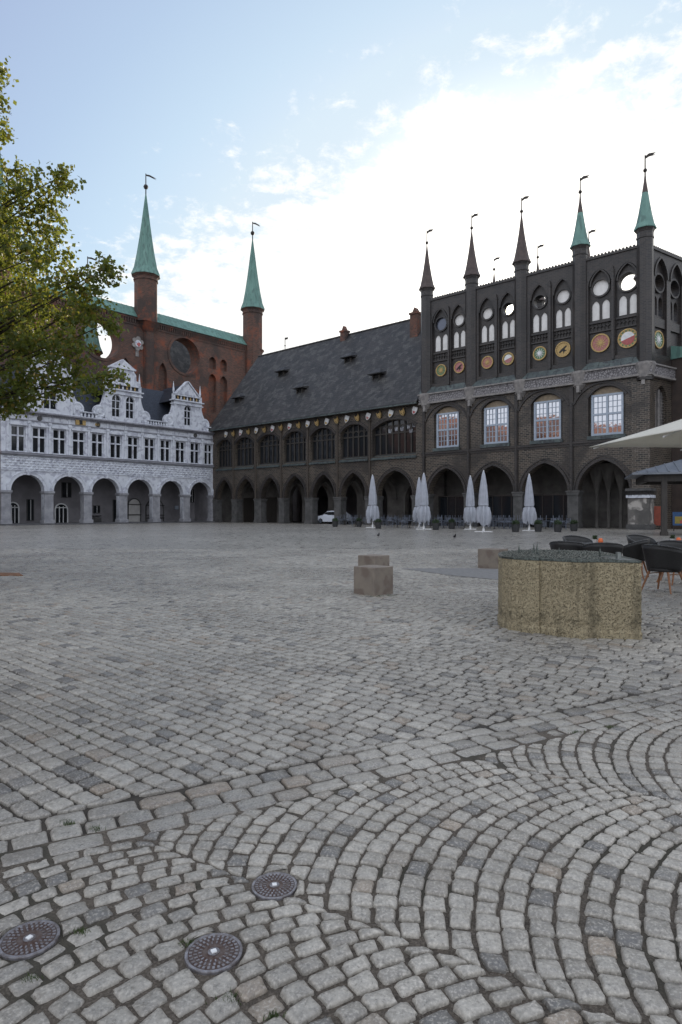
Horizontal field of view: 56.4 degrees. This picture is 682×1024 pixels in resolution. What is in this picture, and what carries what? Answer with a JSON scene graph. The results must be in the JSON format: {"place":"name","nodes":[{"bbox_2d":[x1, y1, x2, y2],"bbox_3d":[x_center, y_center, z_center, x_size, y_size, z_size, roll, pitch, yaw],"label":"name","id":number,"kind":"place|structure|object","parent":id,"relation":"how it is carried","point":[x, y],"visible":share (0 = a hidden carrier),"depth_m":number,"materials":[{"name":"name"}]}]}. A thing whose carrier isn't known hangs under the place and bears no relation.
{"place":"outdoors","nodes":[
{"label":"outdoors","id":0,"kind":"place"},
{"bbox_2d":[170,341,190,372],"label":"round window","id":1,"kind":"structure","parent":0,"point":[180,356],"depth_m":112.92,"materials":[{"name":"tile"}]},
{"bbox_2d":[0,709,681,1023],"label":"fan paving","id":2,"kind":"structure","parent":0,"point":[471,1004],"depth_m":2.45,"materials":[{"name":"stone"}]},
{"bbox_2d":[0,575,681,851],"bbox_3d":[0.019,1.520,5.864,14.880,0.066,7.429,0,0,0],"label":"square paving","id":3,"kind":"structure","parent":0,"point":[167,690],"depth_m":5.50,"materials":[{"name":"stone"}]},
{"bbox_2d":[0,56,130,420],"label":"lime tree","id":4,"kind":"object","parent":3,"relation":"on","point":[27,344],"visible":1,"depth_m":13.85,"materials":[{"name":"green plant"}]},
{"bbox_2d":[497,544,642,639],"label":"model plinth","id":5,"kind":"structure","parent":3,"relation":"on","point":[582,595],"depth_m":7.67,"materials":[{"name":"stone"}]},
{"bbox_2d":[589,419,681,450],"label":"open parasol","id":6,"kind":"object","parent":3,"relation":"on","point":[668,435],"visible":1,"depth_m":10.62,"materials":[{"name":"beige fabric"}]},
{"bbox_2d":[0,548,681,614],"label":"square paving","id":7,"kind":"structure","parent":0,"point":[238,581],"depth_m":13.39,"materials":[{"name":"stone"}]},
{"bbox_2d":[0,572,22,575],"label":"earth patch","id":8,"kind":"object","parent":7,"relation":"on","point":[9,574],"visible":1,"depth_m":15.18,"materials":[{"name":"brown soil"}]},
{"bbox_2d":[354,565,392,595],"bbox_3d":[0.600,1.262,11.780,0.520,0.515,0.520,0,0,-44],"label":"stone cube","id":9,"kind":"object","parent":7,"relation":"on","point":[374,580],"visible":0.97,"depth_m":11.60,"materials":[{"name":"grey stone"}]},
{"bbox_2d":[358,554,388,565],"bbox_3d":[0.760,1.260,14.750,0.520,0.520,0.520,0,0,-44],"label":"stone cube","id":10,"kind":"object","parent":7,"relation":"on","point":[373,559],"visible":0.45,"depth_m":14.60,"materials":[{"name":"brown stone"}]},
{"bbox_2d":[402,568,497,579],"bbox_3d":[3.250,1.501,15.250,3.300,0.018,3.300,0,0,0],"label":"asphalt patch","id":11,"kind":"object","parent":7,"relation":"on","point":[482,573],"visible":0.55,"depth_m":15.77,"materials":[{"name":"grey asphalt"}]},
{"bbox_2d":[478,548,507,568],"bbox_3d":[4.100,1.255,17.150,0.600,0.530,0.600,0,0,40],"label":"stone cube","id":12,"kind":"object","parent":7,"relation":"on","point":[488,558],"visible":0.66,"depth_m":16.93,"materials":[{"name":"brown stone"}]},
{"bbox_2d":[549,541,583,550],"bbox_3d":[4.851,1.054,13.572,0.798,0.901,0.659,0,0,35],"label":"wicker chair","id":13,"kind":"object","parent":7,"relation":"on","point":[565,545],"visible":0.38,"depth_m":13.29,"materials":[{"name":"black wicker"}]},
{"bbox_2d":[562,535,592,542],"bbox_3d":[6.039,1.054,16.232,0.798,0.901,0.659,0,0,-18],"label":"wicker chair","id":14,"kind":"object","parent":7,"relation":"on","point":[581,539],"visible":0.41,"depth_m":16.48,"materials":[{"name":"black wicker"}]},
{"bbox_2d":[582,542,623,555],"bbox_3d":[5.321,1.054,12.917,0.798,0.901,0.659,0,0,16],"label":"wicker chair","id":15,"kind":"object","parent":7,"relation":"on","point":[612,548],"visible":0.46,"depth_m":12.65,"materials":[{"name":"black wicker"}]},
{"bbox_2d":[622,539,649,578],"bbox_3d":[6.728,1.054,14.580,0.659,0.901,0.798,0,0,36],"label":"wicker chair","id":16,"kind":"object","parent":7,"relation":"on","point":[634,550],"visible":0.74,"depth_m":14.29,"materials":[{"name":"black wicker"}]},
{"bbox_2d":[626,534,655,569],"bbox_3d":[7.988,1.054,16.931,0.798,0.901,0.659,0,0,-21],"label":"wicker chair","id":17,"kind":"object","parent":7,"relation":"on","point":[631,538],"visible":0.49,"depth_m":17.16,"materials":[{"name":"black wicker"}]},
{"bbox_2d":[641,544,681,593],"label":"wicker chair","id":18,"kind":"object","parent":7,"relation":"on","point":[659,559],"visible":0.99,"depth_m":11.74,"materials":[{"name":"black wicker"}]},
{"bbox_2d":[656,540,681,584],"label":"wicker chair","id":19,"kind":"object","parent":7,"relation":"on","point":[675,543],"visible":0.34,"depth_m":13.59,"materials":[{"name":"black wicker"}]},
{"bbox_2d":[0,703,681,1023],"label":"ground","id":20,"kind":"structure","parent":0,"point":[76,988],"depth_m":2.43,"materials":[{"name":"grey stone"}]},
{"bbox_2d":[0,920,59,960],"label":"drain cover","id":21,"kind":"object","parent":20,"relation":"on","point":[28,940],"visible":0.99,"depth_m":2.23,"materials":[{"name":"metal"}]},
{"bbox_2d":[184,933,242,975],"bbox_3d":[-0.435,1.513,2.174,0.196,0.028,0.196,0,0,-29],"label":"drain cover","id":22,"kind":"object","parent":20,"relation":"on","point":[212,954],"visible":1,"depth_m":2.16,"materials":[{"name":"metal"}]},
{"bbox_2d":[252,872,296,900],"bbox_3d":[-0.268,1.513,2.563,0.184,0.028,0.184,0,0,-11],"label":"drain cover","id":23,"kind":"object","parent":20,"relation":"on","point":[278,886],"visible":0.99,"depth_m":2.55,"materials":[{"name":"metal"}]},
{"bbox_2d":[21,595,617,1020],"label":"joint grass","id":24,"kind":"structure","parent":20,"relation":"on","point":[83,929],"depth_m":2.23,"materials":[{"name":"green plant"}]},
{"bbox_2d":[0,686,681,866],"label":"kerb paving","id":25,"kind":"structure","parent":20,"relation":"on","point":[170,807],"depth_m":3.55,"materials":[{"name":"stone"}]},
{"bbox_2d":[0,521,681,548],"bbox_3d":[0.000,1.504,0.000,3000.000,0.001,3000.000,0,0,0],"label":"market square","id":26,"kind":"structure","parent":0,"point":[251,535],"depth_m":39.03,"materials":[{"name":"grey stone"}]},
{"bbox_2d":[84,256,102,356],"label":"green turret","id":27,"kind":"object","parent":26,"relation":"on","point":[90,339],"visible":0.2,"depth_m":98.74,"materials":[{"name":"red brick"}]},
{"bbox_2d":[0,349,214,525],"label":"white loggia building","id":28,"kind":"structure","parent":26,"relation":"on","point":[134,453],"depth_m":81.99,"materials":[{"name":"grey stone"}]},
{"bbox_2d":[11,502,18,522],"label":"arcade door","id":29,"kind":"structure","parent":28,"relation":"in","point":[14,506],"depth_m":76.24,"materials":[{"name":"black glass"}]},
{"bbox_2d":[9,420,27,451],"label":"window","id":30,"kind":"structure","parent":28,"relation":"in","point":[17,432],"depth_m":72.56,"materials":[{"name":"glass"}]},
{"bbox_2d":[26,499,33,520],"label":"arcade window","id":31,"kind":"structure","parent":28,"relation":"in","point":[29,502],"depth_m":77.57,"materials":[{"name":"grey glass"}]},
{"bbox_2d":[31,422,48,453],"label":"window","id":32,"kind":"structure","parent":28,"relation":"in","point":[39,434],"depth_m":74.35,"materials":[{"name":"grey stone"}]},
{"bbox_2d":[51,424,68,454],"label":"window","id":33,"kind":"structure","parent":28,"relation":"in","point":[59,439],"depth_m":76.13,"materials":[{"name":"grey stone"}]},
{"bbox_2d":[54,503,67,522],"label":"arcade door","id":34,"kind":"structure","parent":28,"relation":"in","point":[60,510],"depth_m":80.53,"materials":[{"name":"black glass"}]},
{"bbox_2d":[61,482,70,497],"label":"arcade window","id":35,"kind":"structure","parent":28,"relation":"in","point":[65,486],"depth_m":80.95,"materials":[{"name":"grey glass"}]},
{"bbox_2d":[71,427,87,456],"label":"window","id":36,"kind":"structure","parent":28,"relation":"in","point":[78,437],"depth_m":77.94,"materials":[{"name":"grey stone"}]},
{"bbox_2d":[93,505,99,512],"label":"arcade window","id":37,"kind":"structure","parent":28,"relation":"in","point":[96,508],"depth_m":84.02,"materials":[{"name":"grey glass"}]},
{"bbox_2d":[90,428,105,457],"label":"window","id":38,"kind":"structure","parent":28,"relation":"in","point":[97,439],"depth_m":79.75,"materials":[{"name":"grey stone"}]},
{"bbox_2d":[113,500,115,521],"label":"arcade window","id":39,"kind":"structure","parent":28,"relation":"in","point":[114,501],"depth_m":85.95,"materials":[{"name":"glass"}]},
{"bbox_2d":[109,430,123,458],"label":"window","id":40,"kind":"structure","parent":28,"relation":"in","point":[115,440],"depth_m":81.66,"materials":[{"name":"grey stone"}]},
{"bbox_2d":[127,432,140,459],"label":"window","id":41,"kind":"structure","parent":28,"relation":"in","point":[132,441],"depth_m":83.51,"materials":[{"name":"grey stone"}]},
{"bbox_2d":[127,498,140,521],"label":"arcade door","id":42,"kind":"structure","parent":28,"relation":"in","point":[131,509],"depth_m":88.27,"materials":[{"name":"paint"}]},
{"bbox_2d":[143,434,156,460],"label":"window","id":43,"kind":"structure","parent":28,"relation":"in","point":[149,443],"depth_m":85.33,"materials":[{"name":"grey stone"}]},
{"bbox_2d":[145,501,163,521],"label":"arcade door","id":44,"kind":"structure","parent":28,"relation":"in","point":[147,507],"depth_m":91.39,"materials":[{"name":"grey paint"}]},
{"bbox_2d":[159,436,172,461],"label":"window","id":45,"kind":"structure","parent":28,"relation":"in","point":[165,444],"depth_m":87.18,"materials":[{"name":"grey stone"}]},
{"bbox_2d":[175,437,187,462],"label":"window","id":46,"kind":"structure","parent":28,"relation":"in","point":[180,446],"depth_m":89.01,"materials":[{"name":"glass"}]},
{"bbox_2d":[190,489,193,502],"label":"arcade window","id":47,"kind":"structure","parent":28,"relation":"in","point":[192,491],"depth_m":95.42,"materials":[{"name":"grey glass"}]},
{"bbox_2d":[190,439,201,463],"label":"window","id":48,"kind":"structure","parent":28,"relation":"in","point":[194,446],"depth_m":90.87,"materials":[{"name":"white glass"}]},
{"bbox_2d":[204,440,213,464],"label":"window","id":49,"kind":"structure","parent":28,"relation":"in","point":[208,448],"depth_m":92.64,"materials":[{"name":"glass"}]},
{"bbox_2d":[0,110,264,431],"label":"red brick screen wall","id":50,"kind":"structure","parent":26,"relation":"on","point":[221,363],"depth_m":99.01,"materials":[{"name":"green brick"}]},
{"bbox_2d":[209,307,446,525],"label":"town hall wing","id":51,"kind":"structure","parent":26,"relation":"on","point":[335,417],"depth_m":80.98,"materials":[{"name":"brick"}]},
{"bbox_2d":[219,440,231,467],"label":"window","id":52,"kind":"structure","parent":51,"relation":"in","point":[225,450],"depth_m":91.83,"materials":[{"name":"black glass"}]},
{"bbox_2d":[237,438,253,465],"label":"window","id":53,"kind":"structure","parent":51,"relation":"in","point":[245,449],"depth_m":89.01,"materials":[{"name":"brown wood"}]},
{"bbox_2d":[244,498,253,521],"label":"arcade door","id":54,"kind":"structure","parent":51,"relation":"in","point":[248,502],"depth_m":94.73,"materials":[{"name":"brown wood"}]},
{"bbox_2d":[260,435,278,464],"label":"window","id":55,"kind":"structure","parent":51,"relation":"in","point":[269,446],"depth_m":85.74,"materials":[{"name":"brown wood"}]},
{"bbox_2d":[266,497,276,521],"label":"arcade door","id":56,"kind":"structure","parent":51,"relation":"in","point":[271,504],"depth_m":91.41,"materials":[{"name":"brown wood"}]},
{"bbox_2d":[286,432,305,462],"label":"window","id":57,"kind":"structure","parent":51,"relation":"in","point":[296,441],"depth_m":82.38,"materials":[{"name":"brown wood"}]},
{"bbox_2d":[313,428,334,460],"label":"window","id":58,"kind":"structure","parent":51,"relation":"in","point":[324,439],"depth_m":79.13,"materials":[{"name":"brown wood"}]},
{"bbox_2d":[342,425,367,458],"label":"window","id":59,"kind":"structure","parent":51,"relation":"in","point":[355,439],"depth_m":75.82,"materials":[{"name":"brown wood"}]},
{"bbox_2d":[374,420,415,455],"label":"window","id":60,"kind":"structure","parent":51,"relation":"in","point":[401,441],"depth_m":71.92,"materials":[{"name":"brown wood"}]},
{"bbox_2d":[332,518,337,526],"bbox_3d":[-0.588,1.038,63.842,0.660,0.925,0.646,0,0,0],"label":"planter","id":61,"kind":"object","parent":26,"relation":"on","point":[334,522],"visible":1,"depth_m":63.63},
{"bbox_2d":[318,511,351,523],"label":"parked car","id":62,"kind":"object","parent":26,"relation":"on","point":[328,516],"visible":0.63,"depth_m":79.52,"materials":[{"name":"white paint"}]},
{"bbox_2d":[293,485,411,522],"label":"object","id":63,"kind":"structure","parent":26,"relation":"on","point":[351,504],"depth_m":101.30,"materials":[{"name":"grey paint"}]},
{"bbox_2d":[356,518,361,526],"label":"planter","id":64,"kind":"object","parent":26,"relation":"on","point":[358,522],"visible":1,"depth_m":63.65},
{"bbox_2d":[366,474,379,527],"bbox_3d":[3.002,-1.034,60.427,1.316,5.068,1.343,0,0,0],"label":"closed parasol","id":65,"kind":"object","parent":26,"relation":"on","point":[372,511],"visible":0.97,"depth_m":60.17,"materials":[{"name":"white fabric"}]},
{"bbox_2d":[375,519,381,528],"bbox_3d":[3.348,1.034,57.299,0.670,0.932,0.633,0,0,0],"label":"planter","id":66,"kind":"object","parent":26,"relation":"on","point":[378,522],"visible":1,"depth_m":57.08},
{"bbox_2d":[412,477,422,527],"bbox_3d":[7.413,-0.912,60.430,1.240,4.824,1.223,0,0,10],"label":"closed parasol","id":67,"kind":"object","parent":26,"relation":"on","point":[417,496],"visible":0.57,"depth_m":60.25,"materials":[{"name":"white fabric"}]},
{"bbox_2d":[416,473,430,529],"bbox_3d":[7.085,-0.933,54.496,1.207,4.866,1.245,0,0,-44],"label":"closed parasol","id":68,"kind":"object","parent":26,"relation":"on","point":[423,514],"visible":1,"depth_m":54.25,"materials":[{"name":"white fabric"}]},
{"bbox_2d":[432,519,438,529],"bbox_3d":[7.935,1.029,53.224,0.665,0.942,0.636,0,0,0],"label":"planter","id":69,"kind":"object","parent":26,"relation":"on","point":[435,525],"visible":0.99,"depth_m":53.00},
{"bbox_2d":[448,519,454,528],"bbox_3d":[9.743,1.030,55.863,0.640,0.940,0.661,0,0,0],"label":"planter","id":70,"kind":"object","parent":26,"relation":"on","point":[451,522],"visible":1,"depth_m":55.67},
{"bbox_2d":[463,475,475,529],"bbox_3d":[11.055,-0.823,54.474,1.195,4.646,1.181,0,0,10],"label":"closed parasol","id":71,"kind":"object","parent":26,"relation":"on","point":[469,515],"visible":0.98,"depth_m":54.26,"materials":[{"name":"white fabric"}]},
{"bbox_2d":[475,470,491,531],"bbox_3d":[10.618,-0.814,47.558,1.182,4.628,1.206,0,0,-17],"label":"closed parasol","id":72,"kind":"object","parent":26,"relation":"on","point":[483,515],"visible":0.96,"depth_m":47.31,"materials":[{"name":"white fabric"}]},
{"bbox_2d":[511,519,519,531],"bbox_3d":[13.046,1.025,47.546,0.651,0.950,0.639,0,0,0],"label":"planter","id":73,"kind":"object","parent":26,"relation":"on","point":[515,525],"visible":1,"depth_m":47.36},
{"bbox_2d":[522,474,536,530],"bbox_3d":[15.027,-0.784,50.775,1.192,4.568,1.134,0,0,30],"label":"closed parasol","id":74,"kind":"object","parent":26,"relation":"on","point":[529,515],"visible":1,"depth_m":50.60,"materials":[{"name":"white fabric"}]},
{"bbox_2d":[417,152,656,529],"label":"turreted wing","id":75,"kind":"structure","parent":26,"relation":"on","point":[551,387],"depth_m":60.52,"materials":[{"name":"black brick"}]},
{"bbox_2d":[432,407,459,451],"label":"window","id":76,"kind":"structure","parent":75,"relation":"in","point":[447,419],"depth_m":67.02,"materials":[{"name":"white paint"}]},
{"bbox_2d":[438,496,463,525],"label":"shop window","id":77,"kind":"structure","parent":75,"relation":"in","point":[448,505],"depth_m":68.78,"materials":[{"name":"glass"}]},
{"bbox_2d":[480,401,509,447],"bbox_3d":[15.396,-8.750,63.258,3.200,4.600,0.560,0,0,41],"label":"window","id":78,"kind":"structure","parent":75,"relation":"in","point":[496,414],"depth_m":63.33,"materials":[{"name":"white glass"}]},
{"bbox_2d":[485,495,512,526],"bbox_3d":[16.435,-0.125,64.859,4.450,3.250,0.140,0,0,41],"label":"shop window","id":79,"kind":"structure","parent":75,"relation":"in","point":[500,505],"depth_m":64.96,"materials":[{"name":"glass"}]},
{"bbox_2d":[530,395,562,444],"bbox_3d":[19.356,-8.750,59.786,3.170,4.600,0.560,0,0,41],"label":"window","id":80,"kind":"structure","parent":75,"relation":"in","point":[547,409],"depth_m":59.84,"materials":[{"name":"white glass"}]},
{"bbox_2d":[531,494,566,527],"bbox_3d":[20.459,-0.125,61.333,4.450,3.250,0.140,0,0,41],"label":"shop window","id":81,"kind":"structure","parent":75,"relation":"in","point":[551,505],"depth_m":61.49,"materials":[{"name":"glass"}]},
{"bbox_2d":[587,387,625,439],"bbox_3d":[23.480,-8.750,56.173,3.300,4.600,0.560,0,0,41],"label":"window","id":82,"kind":"structure","parent":75,"relation":"in","point":[607,404],"depth_m":56.21,"materials":[{"name":"white glass"}]},
{"bbox_2d":[534,520,541,531],"bbox_3d":[15.062,1.031,48.580,0.650,0.939,0.630,0,0,0],"label":"planter","id":83,"kind":"object","parent":26,"relation":"on","point":[537,527],"visible":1,"depth_m":48.40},
{"bbox_2d":[553,520,561,531],"bbox_3d":[16.200,1.033,47.560,0.650,0.935,0.642,0,0,0],"label":"planter","id":84,"kind":"object","parent":26,"relation":"on","point":[557,526],"visible":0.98,"depth_m":47.35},
{"bbox_2d":[570,520,577,530],"bbox_3d":[18.192,1.036,49.668,0.674,0.928,0.619,0,0,0],"label":"planter","id":85,"kind":"object","parent":26,"relation":"on","point":[573,525],"visible":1,"depth_m":49.46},
{"bbox_2d":[625,460,681,535],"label":"market pavilion","id":86,"kind":"structure","parent":26,"relation":"on","point":[664,475],"depth_m":40.37,"materials":[{"name":"grey metal"}]},
{"bbox_2d":[654,506,660,529],"bbox_3d":[26.754,0.500,54.559,1.220,2.000,0.200,0,0,25],"label":"notice panel","id":87,"kind":"object","parent":26,"relation":"on","point":[657,515],"visible":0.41,"depth_m":54.35,"materials":[{"name":"red paint"}]},
{"bbox_2d":[652,245,681,528],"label":"side wing","id":88,"kind":"structure","parent":26,"relation":"on","point":[667,300],"depth_m":55.98,"materials":[{"name":"black brick"}]},
{"bbox_2d":[657,390,663,426],"bbox_3d":[27.879,-8.600,55.725,1.480,4.200,0.150,0,0,-34],"label":"lattice window","id":89,"kind":"structure","parent":88,"relation":"in","point":[659,395],"depth_m":55.63,"materials":[{"name":"wood"}]},
{"bbox_2d":[671,346,681,528],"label":"annex","id":90,"kind":"object","parent":26,"relation":"on","point":[676,355],"visible":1,"depth_m":55.90,"materials":[{"name":"brown brick"}]},
{"bbox_2d":[673,512,681,530],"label":"poster board","id":91,"kind":"object","parent":26,"relation":"on","point":[677,518],"visible":0.88,"depth_m":49.68,"materials":[{"name":"blue"}]},
{"bbox_2d":[0,0,681,357],"label":"sky","id":92,"kind":"structure","parent":0,"point":[349,131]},
{"bbox_2d":[592,535,597,542],"bbox_3d":[6.192,0.665,15.499,0.132,0.200,0.139,0,0,0],"label":"potted plant","id":93,"kind":"object","parent":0,"point":[594,537],"visible":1,"depth_m":15.46,"materials":[{"name":"paint"}]}
]}

